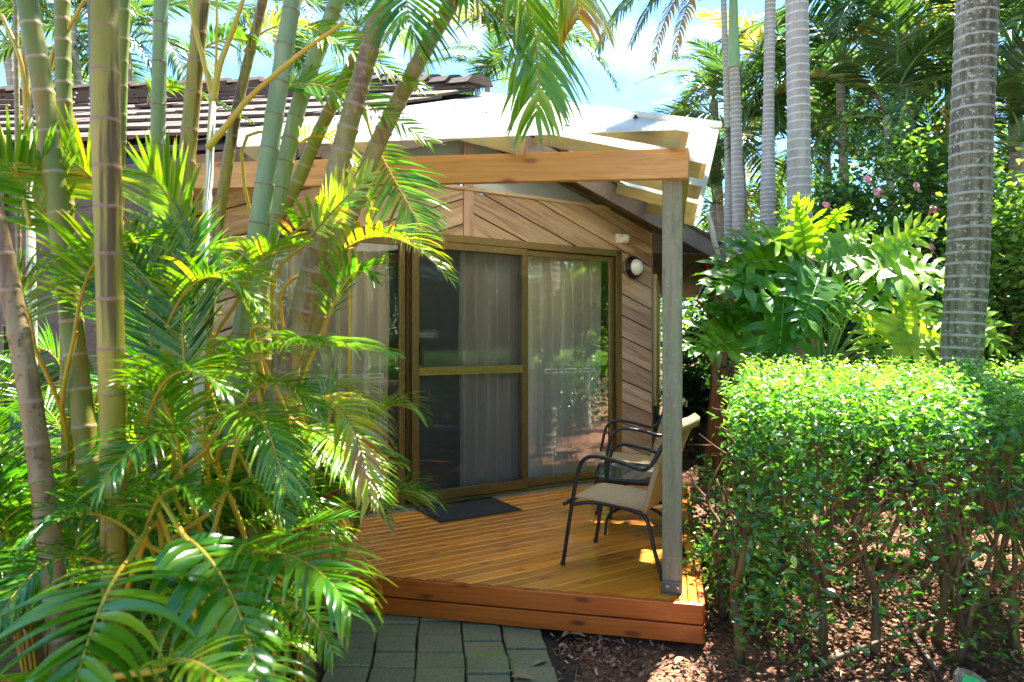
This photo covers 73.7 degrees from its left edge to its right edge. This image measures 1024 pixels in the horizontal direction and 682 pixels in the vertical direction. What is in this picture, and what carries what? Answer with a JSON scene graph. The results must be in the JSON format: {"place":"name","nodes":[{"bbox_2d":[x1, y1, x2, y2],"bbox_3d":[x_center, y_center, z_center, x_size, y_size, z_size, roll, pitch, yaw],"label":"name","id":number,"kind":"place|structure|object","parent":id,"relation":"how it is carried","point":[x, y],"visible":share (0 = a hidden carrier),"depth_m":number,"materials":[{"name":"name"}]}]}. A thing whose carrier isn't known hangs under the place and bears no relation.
{"place":"outdoors","nodes":[
{"label":"outdoors","id":0,"kind":"place"},
{"bbox_2d":[279,608,584,681],"bbox_3d":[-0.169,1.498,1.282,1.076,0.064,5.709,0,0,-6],"label":"path","id":1,"kind":"structure","parent":0,"point":[441,656],"depth_m":3.23,"materials":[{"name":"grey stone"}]},
{"bbox_2d":[351,618,512,670],"bbox_3d":[-0.299,1.473,2.596,1.026,0.021,2.855,0,0,-4],"label":"moss","id":2,"kind":"object","parent":1,"relation":"on","point":[477,653],"visible":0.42,"depth_m":3.20,"materials":[{"name":"green plant"}]},
{"bbox_2d":[511,673,533,678],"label":"fallen leaf","id":3,"kind":"object","parent":1,"relation":"on","point":[523,675],"visible":1,"depth_m":2.97,"materials":[{"name":"beige plant"}]},
{"bbox_2d":[532,659,544,665],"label":"fallen leaf","id":4,"kind":"object","parent":1,"relation":"on","point":[537,661],"visible":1,"depth_m":3.12,"materials":[{"name":"beige plant"}]},
{"bbox_2d":[0,343,1023,681],"bbox_3d":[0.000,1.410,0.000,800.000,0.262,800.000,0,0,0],"label":"ground","id":5,"kind":"structure","parent":0,"point":[854,631],"depth_m":3.43,"materials":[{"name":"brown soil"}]},
{"bbox_2d":[13,0,23,492],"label":"palm cane","id":6,"kind":"object","parent":5,"relation":"on","point":[18,236],"visible":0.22,"depth_m":3.19,"materials":[{"name":"green plant"}]},
{"bbox_2d":[0,195,77,672],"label":"palm cane","id":7,"kind":"object","parent":5,"relation":"on","point":[36,439],"visible":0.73,"depth_m":1.93,"materials":[{"name":"plant"}]},
{"bbox_2d":[0,0,86,672],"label":"palm cane","id":8,"kind":"object","parent":5,"relation":"on","point":[28,111],"visible":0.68,"depth_m":2.59,"materials":[{"name":"green plant"}]},
{"bbox_2d":[0,0,88,86],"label":"palm tree","id":9,"kind":"object","parent":5,"relation":"on","point":[9,68],"visible":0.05,"depth_m":11.97,"materials":[{"name":"green plant"}]},
{"bbox_2d":[16,0,100,619],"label":"palm cane","id":10,"kind":"object","parent":5,"relation":"on","point":[79,385],"visible":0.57,"depth_m":2.27,"materials":[{"name":"green plant"}]},
{"bbox_2d":[0,467,128,650],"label":"cane palm sucker","id":11,"kind":"object","parent":5,"relation":"on","point":[68,522],"visible":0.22,"depth_m":2.10,"materials":[{"name":"green plant"}]},
{"bbox_2d":[53,0,80,652],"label":"palm cane","id":12,"kind":"object","parent":5,"relation":"on","point":[62,56],"visible":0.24,"depth_m":2.58,"materials":[{"name":"green plant"}]},
{"bbox_2d":[0,0,181,84],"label":"palm tree","id":13,"kind":"object","parent":5,"relation":"on","point":[43,5],"visible":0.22,"depth_m":10.01,"materials":[{"name":"green plant"}]},
{"bbox_2d":[0,568,193,681],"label":"cane palm sucker","id":14,"kind":"object","parent":5,"relation":"on","point":[19,677],"visible":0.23,"depth_m":1.75,"materials":[{"name":"green plant"}]},
{"bbox_2d":[87,0,129,681],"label":"palm cane","id":15,"kind":"object","parent":5,"relation":"on","point":[103,28],"visible":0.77,"depth_m":1.88,"materials":[{"name":"green plant"}]},
{"bbox_2d":[119,0,130,231],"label":"palm cane","id":16,"kind":"object","parent":5,"relation":"on","point":[124,14],"visible":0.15,"depth_m":2.89,"materials":[{"name":"green plant"}]},
{"bbox_2d":[0,0,253,84],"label":"palm tree","id":17,"kind":"object","parent":5,"relation":"on","point":[181,5],"visible":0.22,"depth_m":10.96,"materials":[{"name":"green plant"}]},
{"bbox_2d":[0,417,273,681],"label":"cane palm sucker","id":18,"kind":"object","parent":5,"relation":"on","point":[5,479],"visible":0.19,"depth_m":2.13,"materials":[{"name":"green plant"}]},
{"bbox_2d":[0,381,277,582],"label":"cane palm sucker","id":19,"kind":"object","parent":5,"relation":"on","point":[14,411],"visible":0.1,"depth_m":2.78,"materials":[{"name":"green plant"}]},
{"bbox_2d":[143,0,168,681],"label":"palm cane","id":20,"kind":"object","parent":5,"relation":"on","point":[158,106],"visible":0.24,"depth_m":2.68,"materials":[{"name":"olive plant"}]},
{"bbox_2d":[135,0,209,681],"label":"palm cane","id":21,"kind":"object","parent":5,"relation":"on","point":[189,130],"visible":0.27,"depth_m":2.58,"materials":[{"name":"green plant"}]},
{"bbox_2d":[2,316,358,502],"bbox_3d":[-1.797,0.625,4.130,1.820,1.713,1.940,0,0,0],"label":"cane palm sucker","id":22,"kind":"object","parent":5,"relation":"on","point":[95,380],"visible":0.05,"depth_m":3.65,"materials":[{"name":"green plant"}]},
{"bbox_2d":[0,224,364,498],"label":"cane palm sucker","id":23,"kind":"object","parent":5,"relation":"on","point":[3,387],"visible":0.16,"depth_m":3.14,"materials":[{"name":"green plant"}]},
{"bbox_2d":[0,414,381,672],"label":"cane palm sucker","id":24,"kind":"object","parent":5,"relation":"on","point":[19,462],"visible":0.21,"depth_m":2.49,"materials":[{"name":"green plant"}]},
{"bbox_2d":[0,485,397,681],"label":"cane palm","id":25,"kind":"object","parent":5,"relation":"on","point":[175,560],"visible":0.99,"depth_m":1.47,"materials":[{"name":"green plant"}]},
{"bbox_2d":[62,512,336,679],"bbox_3d":[-1.231,1.049,2.635,0.901,0.866,0.925,0,0,37],"label":"cane palm sucker","id":26,"kind":"object","parent":5,"relation":"on","point":[223,572],"visible":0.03,"depth_m":2.51,"materials":[{"name":"green plant"}]},
{"bbox_2d":[0,103,404,678],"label":"cane palm","id":27,"kind":"object","parent":5,"relation":"on","point":[156,180],"visible":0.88,"depth_m":2.19,"materials":[{"name":"green plant"}]},
{"bbox_2d":[50,554,375,681],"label":"cane palm sucker","id":28,"kind":"object","parent":5,"relation":"on","point":[145,584],"visible":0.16,"depth_m":2.08,"materials":[{"name":"green plant"}]},
{"bbox_2d":[175,0,267,584],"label":"palm cane","id":29,"kind":"object","parent":5,"relation":"on","point":[224,180],"visible":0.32,"depth_m":2.98,"materials":[{"name":"green plant"}]},
{"bbox_2d":[48,372,409,583],"bbox_3d":[-1.390,0.801,2.962,1.774,1.362,1.171,0,0,34],"label":"cane palm sucker","id":30,"kind":"object","parent":5,"relation":"on","point":[321,506],"visible":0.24,"depth_m":2.61,"materials":[{"name":"green plant"}]},
{"bbox_2d":[198,0,301,679],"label":"palm cane","id":31,"kind":"object","parent":5,"relation":"on","point":[264,186],"visible":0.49,"depth_m":2.67,"materials":[{"name":"green plant"}]},
{"bbox_2d":[228,373,272,527],"bbox_3d":[-1.207,0.753,2.900,0.580,1.571,0.062,0,0,0],"label":"palm cane","id":32,"kind":"object","parent":5,"relation":"on","point":[264,398],"visible":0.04,"depth_m":2.88,"materials":[{"name":"green plant"}]},
{"bbox_2d":[184,0,344,673],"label":"palm cane","id":33,"kind":"object","parent":5,"relation":"on","point":[213,138],"visible":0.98,"depth_m":2.49,"materials":[{"name":"green plant"}]},
{"bbox_2d":[128,355,410,534],"bbox_3d":[-1.289,0.758,3.491,1.646,1.448,1.296,0,0,-33],"label":"cane palm sucker","id":34,"kind":"object","parent":5,"relation":"on","point":[180,401],"visible":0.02,"depth_m":3.09,"materials":[{"name":"green plant"}]},
{"bbox_2d":[136,362,409,675],"bbox_3d":[-1.066,0.789,3.111,1.164,1.386,1.458,0,0,-28],"label":"cane palm sucker","id":35,"kind":"object","parent":5,"relation":"on","point":[343,383],"visible":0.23,"depth_m":2.93,"materials":[{"name":"green plant"}]},
{"bbox_2d":[224,0,359,76],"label":"palm tree","id":36,"kind":"object","parent":5,"relation":"on","point":[311,4],"visible":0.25,"depth_m":11.29,"materials":[{"name":"green plant"}]},
{"bbox_2d":[242,0,344,414],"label":"palm cane","id":37,"kind":"object","parent":5,"relation":"on","point":[294,123],"visible":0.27,"depth_m":2.97,"materials":[{"name":"green plant"}]},
{"bbox_2d":[226,0,393,601],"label":"palm cane","id":38,"kind":"object","parent":5,"relation":"on","point":[301,313],"visible":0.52,"depth_m":2.71,"materials":[{"name":"green plant"}]},
{"bbox_2d":[215,114,461,681],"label":"cane palm","id":39,"kind":"object","parent":5,"relation":"on","point":[357,473],"visible":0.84,"depth_m":2.51,"materials":[{"name":"green plant"}]},
{"bbox_2d":[292,413,384,642],"bbox_3d":[-1.029,0.929,3.379,0.685,1.141,0.764,0,0,-34],"label":"cordyline","id":40,"kind":"object","parent":5,"relation":"on","point":[328,498],"visible":0.03,"depth_m":3.39,"materials":[{"name":"green plant"}]},
{"bbox_2d":[249,0,431,74],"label":"palm tree","id":41,"kind":"object","parent":5,"relation":"on","point":[348,4],"visible":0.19,"depth_m":12.19,"materials":[{"name":"green plant"}]},
{"bbox_2d":[264,386,449,630],"bbox_3d":[-1.095,0.848,3.559,1.561,1.267,0.956,0,0,29],"label":"cane palm sucker","id":42,"kind":"object","parent":5,"relation":"on","point":[414,492],"visible":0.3,"depth_m":3.42,"materials":[{"name":"green plant"}]},
{"bbox_2d":[0,73,725,564],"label":"cottage","id":43,"kind":"structure","parent":5,"relation":"on","point":[574,221],"depth_m":5.80,"materials":[{"name":"brown wood"}]},
{"bbox_2d":[273,236,389,501],"bbox_3d":[-1.349,0.221,5.073,0.916,2.055,0.165,0,0,-32],"label":"curtain","id":44,"kind":"object","parent":43,"relation":"hanging from","point":[370,310],"visible":0.31,"depth_m":5.19,"materials":[{"name":"fabric"}]},
{"bbox_2d":[387,140,459,185],"bbox_3d":[-1.053,-1.450,5.062,1.510,0.460,0.004,0,0,-32],"label":"clerestory window","id":45,"kind":"structure","parent":43,"relation":"in","point":[450,148],"depth_m":5.35,"materials":[{"name":"glass"}]},
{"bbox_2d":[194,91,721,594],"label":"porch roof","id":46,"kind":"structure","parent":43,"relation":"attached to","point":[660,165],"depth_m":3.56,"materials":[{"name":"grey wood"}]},
{"bbox_2d":[411,240,527,502],"bbox_3d":[-0.315,0.231,5.466,1.050,2.005,0.055,0,0,-32],"label":"screen door","id":47,"kind":"structure","parent":43,"relation":"in","point":[417,351],"depth_m":5.45,"materials":[{"name":"brown metal"}]},
{"bbox_2d":[458,251,601,485],"bbox_3d":[0.200,0.221,6.048,1.536,2.055,0.166,0,0,-32],"label":"curtain","id":48,"kind":"object","parent":43,"relation":"hanging from","point":[564,408],"visible":0.74,"depth_m":6.02,"materials":[{"name":"fabric"}]},
{"bbox_2d":[474,144,594,203],"bbox_3d":[0.310,-1.450,5.919,1.510,0.460,0.004,0,0,-32],"label":"clerestory window","id":49,"kind":"structure","parent":43,"relation":"in","point":[555,190],"depth_m":5.84,"materials":[{"name":"glass"}]},
{"bbox_2d":[615,233,629,242],"bbox_3d":[1.015,-0.942,6.277,0.135,0.088,0.087,0,0,0],"label":"motion sensor","id":50,"kind":"object","parent":43,"relation":"attached to","point":[622,238],"visible":1,"depth_m":6.25,"materials":[{"name":"white plastic"}]},
{"bbox_2d":[623,255,643,279],"bbox_3d":[1.148,-0.683,6.327,0.228,0.228,0.125,0,0,-32],"label":"wall lamp","id":51,"kind":"object","parent":43,"relation":"attached to","point":[633,267],"visible":1,"depth_m":6.29,"materials":[{"name":"white glass"}]},
{"bbox_2d":[653,274,658,405],"bbox_3d":[1.568,-0.010,7.440,0.053,1.280,1.660,0,0,13],"label":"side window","id":52,"kind":"structure","parent":43,"relation":"in","point":[655,279],"depth_m":6.63,"materials":[{"name":"metal"}]},
{"bbox_2d":[707,214,720,254],"bbox_3d":[1.879,-0.982,6.350,0.128,0.405,0.055,0,0,0],"label":"fallen sheath","id":53,"kind":"object","parent":43,"relation":"on","point":[714,241],"visible":0.88,"depth_m":6.33,"materials":[{"name":"grey plant"}]},
{"bbox_2d":[285,0,458,437],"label":"palm cane","id":54,"kind":"object","parent":5,"relation":"on","point":[381,135],"visible":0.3,"depth_m":2.92,"materials":[{"name":"green plant"}]},
{"bbox_2d":[144,0,621,681],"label":"cane palm","id":55,"kind":"object","parent":5,"relation":"on","point":[526,80],"visible":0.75,"depth_m":2.86,"materials":[{"name":"green plant"}]},
{"bbox_2d":[131,484,704,643],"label":"deck","id":56,"kind":"structure","parent":5,"relation":"on","point":[507,568],"depth_m":3.80,"materials":[{"name":"brown wood"}]},
{"bbox_2d":[415,497,521,522],"bbox_3d":[-0.335,1.270,5.168,0.690,0.009,0.476,0,0,-32],"label":"doormat","id":57,"kind":"object","parent":56,"relation":"on","point":[467,509],"visible":1,"depth_m":5.13,"materials":[{"name":"rubber"}]},
{"bbox_2d":[596,464,661,534],"bbox_3d":[0.860,1.086,4.660,0.540,0.387,0.540,0,0,13],"label":"side table","id":58,"kind":"object","parent":56,"relation":"on","point":[621,474],"visible":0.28,"depth_m":4.53,"materials":[{"name":"glass"}]},
{"bbox_2d":[560,413,699,580],"bbox_3d":[0.698,0.851,3.962,0.684,0.862,0.580,0,0,29],"label":"garden chair","id":59,"kind":"object","parent":56,"relation":"on","point":[640,502],"visible":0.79,"depth_m":3.86,"materials":[{"name":"beige fabric"},{"name":"black metal"}]},
{"bbox_2d":[594,397,687,514],"bbox_3d":[0.966,0.851,5.276,0.708,0.862,0.581,0,0,0],"label":"garden chair","id":60,"kind":"object","parent":56,"relation":"on","point":[635,459],"visible":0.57,"depth_m":5.30,"materials":[{"name":"beige fabric"},{"name":"black metal"}]},
{"bbox_2d":[427,23,567,98],"bbox_3d":[-0.566,-2.942,16.359,3.032,9.088,3.060,0,0,-33],"label":"palm tree","id":61,"kind":"object","parent":5,"relation":"on","point":[494,44],"visible":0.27,"depth_m":15.83,"materials":[{"name":"green plant"}]},
{"bbox_2d":[421,0,620,102],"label":"palm tree","id":62,"kind":"object","parent":5,"relation":"on","point":[587,42],"visible":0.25,"depth_m":13.94,"materials":[{"name":"green plant"}]},
{"bbox_2d":[566,632,585,636],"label":"fallen leaf","id":63,"kind":"object","parent":5,"relation":"on","point":[579,633],"visible":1,"depth_m":3.42,"materials":[{"name":"beige plant"}]},
{"bbox_2d":[642,659,668,672],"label":"twig","id":64,"kind":"object","parent":5,"relation":"on","point":[653,666],"visible":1,"depth_m":3.11,"materials":[{"name":"brown wood"}]},
{"bbox_2d":[590,0,751,425],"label":"palm tree","id":65,"kind":"object","parent":5,"relation":"on","point":[737,181],"visible":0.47,"depth_m":9.92,"materials":[{"name":"grey plant"}]},
{"bbox_2d":[674,657,683,663],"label":"fallen leaf","id":66,"kind":"object","parent":5,"relation":"on","point":[677,659],"visible":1,"depth_m":3.16,"materials":[{"name":"beige plant"}]},
{"bbox_2d":[658,377,737,429],"bbox_3d":[2.439,0.822,9.120,1.226,0.759,1.348,0,0,31],"label":"fern","id":67,"kind":"object","parent":5,"relation":"on","point":[685,383],"visible":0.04,"depth_m":9.19,"materials":[{"name":"green plant"}]},
{"bbox_2d":[659,359,736,457],"bbox_3d":[2.409,0.876,8.645,0.998,1.302,0.978,0,0,26],"label":"shrub","id":68,"kind":"object","parent":5,"relation":"on","point":[695,395],"visible":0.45,"depth_m":8.47,"materials":[{"name":"green plant"}]},
{"bbox_2d":[682,308,731,425],"bbox_3d":[3.159,0.486,11.040,1.383,2.093,1.127,0,0,14],"label":"shrub","id":69,"kind":"object","parent":5,"relation":"on","point":[687,360],"visible":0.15,"depth_m":10.88,"materials":[{"name":"green plant"}]},
{"bbox_2d":[631,31,784,242],"bbox_3d":[3.751,-2.205,13.511,2.920,7.616,2.894,0,0,0],"label":"palm tree","id":70,"kind":"object","parent":5,"relation":"on","point":[700,74],"visible":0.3,"depth_m":13.46,"materials":[{"name":"green plant"}]},
{"bbox_2d":[682,447,742,568],"bbox_3d":[1.288,1.123,4.506,0.412,0.818,0.700,0,0,-16],"label":"shrub","id":71,"kind":"object","parent":5,"relation":"on","point":[704,507],"visible":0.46,"depth_m":4.52,"materials":[{"name":"green plant"}]},
{"bbox_2d":[682,240,745,475],"bbox_3d":[2.316,0.200,7.502,0.942,2.609,0.766,0,0,0],"label":"cordyline","id":72,"kind":"object","parent":5,"relation":"on","point":[715,399],"visible":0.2,"depth_m":7.47,"materials":[{"name":"plant"}]},
{"bbox_2d":[682,523,746,620],"bbox_3d":[1.090,1.253,3.785,0.362,0.550,0.532,0,0,0],"label":"shrub","id":73,"kind":"object","parent":5,"relation":"on","point":[706,551],"visible":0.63,"depth_m":3.71,"materials":[{"name":"green plant"}]},
{"bbox_2d":[721,0,731,379],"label":"palm tree","id":74,"kind":"object","parent":5,"relation":"on","point":[727,190],"visible":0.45,"depth_m":10.96,"materials":[{"name":"grey plant"}]},
{"bbox_2d":[712,656,753,670],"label":"twig","id":75,"kind":"object","parent":5,"relation":"on","point":[731,661],"visible":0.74,"depth_m":3.15,"materials":[{"name":"brown wood"}]},
{"bbox_2d":[693,135,786,237],"bbox_3d":[3.930,-1.260,13.154,3.164,5.724,2.979,0,0,-13],"label":"palm tree","id":76,"kind":"object","parent":5,"relation":"on","point":[714,175],"visible":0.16,"depth_m":12.87,"materials":[{"name":"green plant"}]},
{"bbox_2d":[644,34,864,366],"bbox_3d":[4.004,-1.788,12.055,3.773,6.782,3.831,0,0,0],"label":"palm tree","id":77,"kind":"object","parent":5,"relation":"on","point":[747,134],"visible":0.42,"depth_m":11.84,"materials":[{"name":"green plant"}]},
{"bbox_2d":[759,0,775,362],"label":"palm tree","id":78,"kind":"object","parent":5,"relation":"on","point":[768,195],"visible":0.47,"depth_m":9.53,"materials":[{"name":"grey plant"}]},
{"bbox_2d":[672,6,885,201],"bbox_3d":[4.760,-2.351,13.240,3.677,7.906,4.095,0,0,-36],"label":"palm tree","id":79,"kind":"object","parent":5,"relation":"on","point":[749,43],"visible":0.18,"depth_m":12.63,"materials":[{"name":"green plant"}]},
{"bbox_2d":[785,0,824,480],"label":"palm tree","id":80,"kind":"object","parent":5,"relation":"on","point":[798,170],"visible":0.49,"depth_m":7.30,"materials":[{"name":"grey plant"}]},
{"bbox_2d":[695,0,951,359],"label":"palm tree","id":81,"kind":"object","parent":5,"relation":"on","point":[841,97],"visible":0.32,"depth_m":11.46,"materials":[{"name":"green plant"}]},
{"bbox_2d":[730,56,921,339],"bbox_3d":[6.341,-2.073,14.130,4.397,7.351,4.914,0,0,0],"label":"palm tree","id":82,"kind":"object","parent":5,"relation":"on","point":[828,146],"visible":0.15,"depth_m":13.48,"materials":[{"name":"green plant"}]},
{"bbox_2d":[659,101,1009,374],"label":"trees","id":83,"kind":"object","parent":5,"relation":"on","point":[691,310],"visible":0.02,"depth_m":19.72,"materials":[{"name":"green plant"}]},
{"bbox_2d":[656,365,1020,446],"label":"undergrowth","id":84,"kind":"object","parent":5,"relation":"on","point":[657,417],"visible":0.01,"depth_m":9.96,"materials":[{"name":"green plant"}]},
{"bbox_2d":[682,192,1012,516],"bbox_3d":[2.742,0.149,5.722,2.977,2.752,1.508,0,0,0],"label":"philodendron","id":85,"kind":"object","parent":5,"relation":"on","point":[780,306],"visible":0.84,"depth_m":5.45,"materials":[{"name":"green plant"}]},
{"bbox_2d":[683,420,1023,498],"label":"mulch chips","id":86,"kind":"object","parent":5,"relation":"on","point":[869,475],"visible":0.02,"depth_m":8.19,"materials":[{"name":"brown wood"}]},
{"bbox_2d":[684,347,1023,681],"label":"hedge","id":87,"kind":"object","parent":5,"relation":"on","point":[772,411],"visible":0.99,"depth_m":3.08,"materials":[{"name":"green plant"}]},
{"bbox_2d":[729,0,1004,283],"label":"palm tree","id":88,"kind":"object","parent":5,"relation":"on","point":[845,13],"visible":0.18,"depth_m":11.03,"materials":[{"name":"green plant"}]},
{"bbox_2d":[730,96,1009,461],"bbox_3d":[3.592,-0.703,7.787,5.210,4.478,2.212,0,0,-30],"label":"hibiscus bush","id":89,"kind":"object","parent":5,"relation":"on","point":[933,175],"visible":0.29,"depth_m":8.05,"materials":[{"name":"green plant"}]},
{"bbox_2d":[722,281,1023,479],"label":"shrub","id":90,"kind":"object","parent":5,"relation":"on","point":[851,326],"visible":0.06,"depth_m":7.25,"materials":[{"name":"green plant"}]},
{"bbox_2d":[752,0,1023,206],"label":"palm tree","id":91,"kind":"object","parent":5,"relation":"on","point":[893,75],"visible":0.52,"depth_m":9.60,"materials":[{"name":"green plant"}]},
{"bbox_2d":[894,610,937,671],"bbox_3d":[2.024,1.492,3.441,0.023,0.030,0.710,0,0,16],"label":"stick","id":92,"kind":"object","parent":5,"relation":"on","point":[924,652],"visible":0.88,"depth_m":3.32,"materials":[{"name":"wood"}]},
{"bbox_2d":[824,1,1023,181],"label":"palm tree","id":93,"kind":"object","parent":5,"relation":"on","point":[948,99],"visible":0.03,"depth_m":12.42,"materials":[{"name":"green plant"}]},
{"bbox_2d":[852,73,1005,295],"bbox_3d":[7.868,-1.607,12.881,3.441,6.420,4.021,0,0,32],"label":"palm tree","id":94,"kind":"object","parent":5,"relation":"on","point":[933,109],"visible":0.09,"depth_m":12.57,"materials":[{"name":"green plant"}]},
{"bbox_2d":[845,0,1023,331],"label":"palm tree","id":95,"kind":"object","parent":5,"relation":"on","point":[1013,18],"visible":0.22,"depth_m":10.06,"materials":[{"name":"green plant"}]},
{"bbox_2d":[897,15,1023,343],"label":"palm tree","id":96,"kind":"object","parent":5,"relation":"on","point":[1015,84],"visible":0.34,"depth_m":9.43,"materials":[{"name":"green plant"}]},
{"bbox_2d":[925,0,999,560],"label":"palm tree","id":97,"kind":"object","parent":5,"relation":"on","point":[967,264],"visible":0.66,"depth_m":4.64,"materials":[{"name":"grey plant"}]},
{"bbox_2d":[919,124,1008,283],"bbox_3d":[8.765,-1.024,11.842,3.582,5.256,3.524,0,0,0],"label":"palm tree","id":98,"kind":"object","parent":5,"relation":"on","point":[1002,138],"visible":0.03,"depth_m":11.86,"materials":[{"name":"green plant"}]},
{"bbox_2d":[914,131,1023,487],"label":"shrub","id":99,"kind":"object","parent":5,"relation":"on","point":[1007,244],"visible":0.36,"depth_m":6.77,"materials":[{"name":"green plant"}]},
{"bbox_2d":[953,668,985,681],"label":"garden marker","id":100,"kind":"object","parent":5,"relation":"on","point":[962,675],"visible":1,"depth_m":2.61,"materials":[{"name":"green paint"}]},
{"bbox_2d":[0,0,1023,333],"label":"sky","id":101,"kind":"structure","parent":0,"point":[629,69],"materials":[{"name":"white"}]}
]}

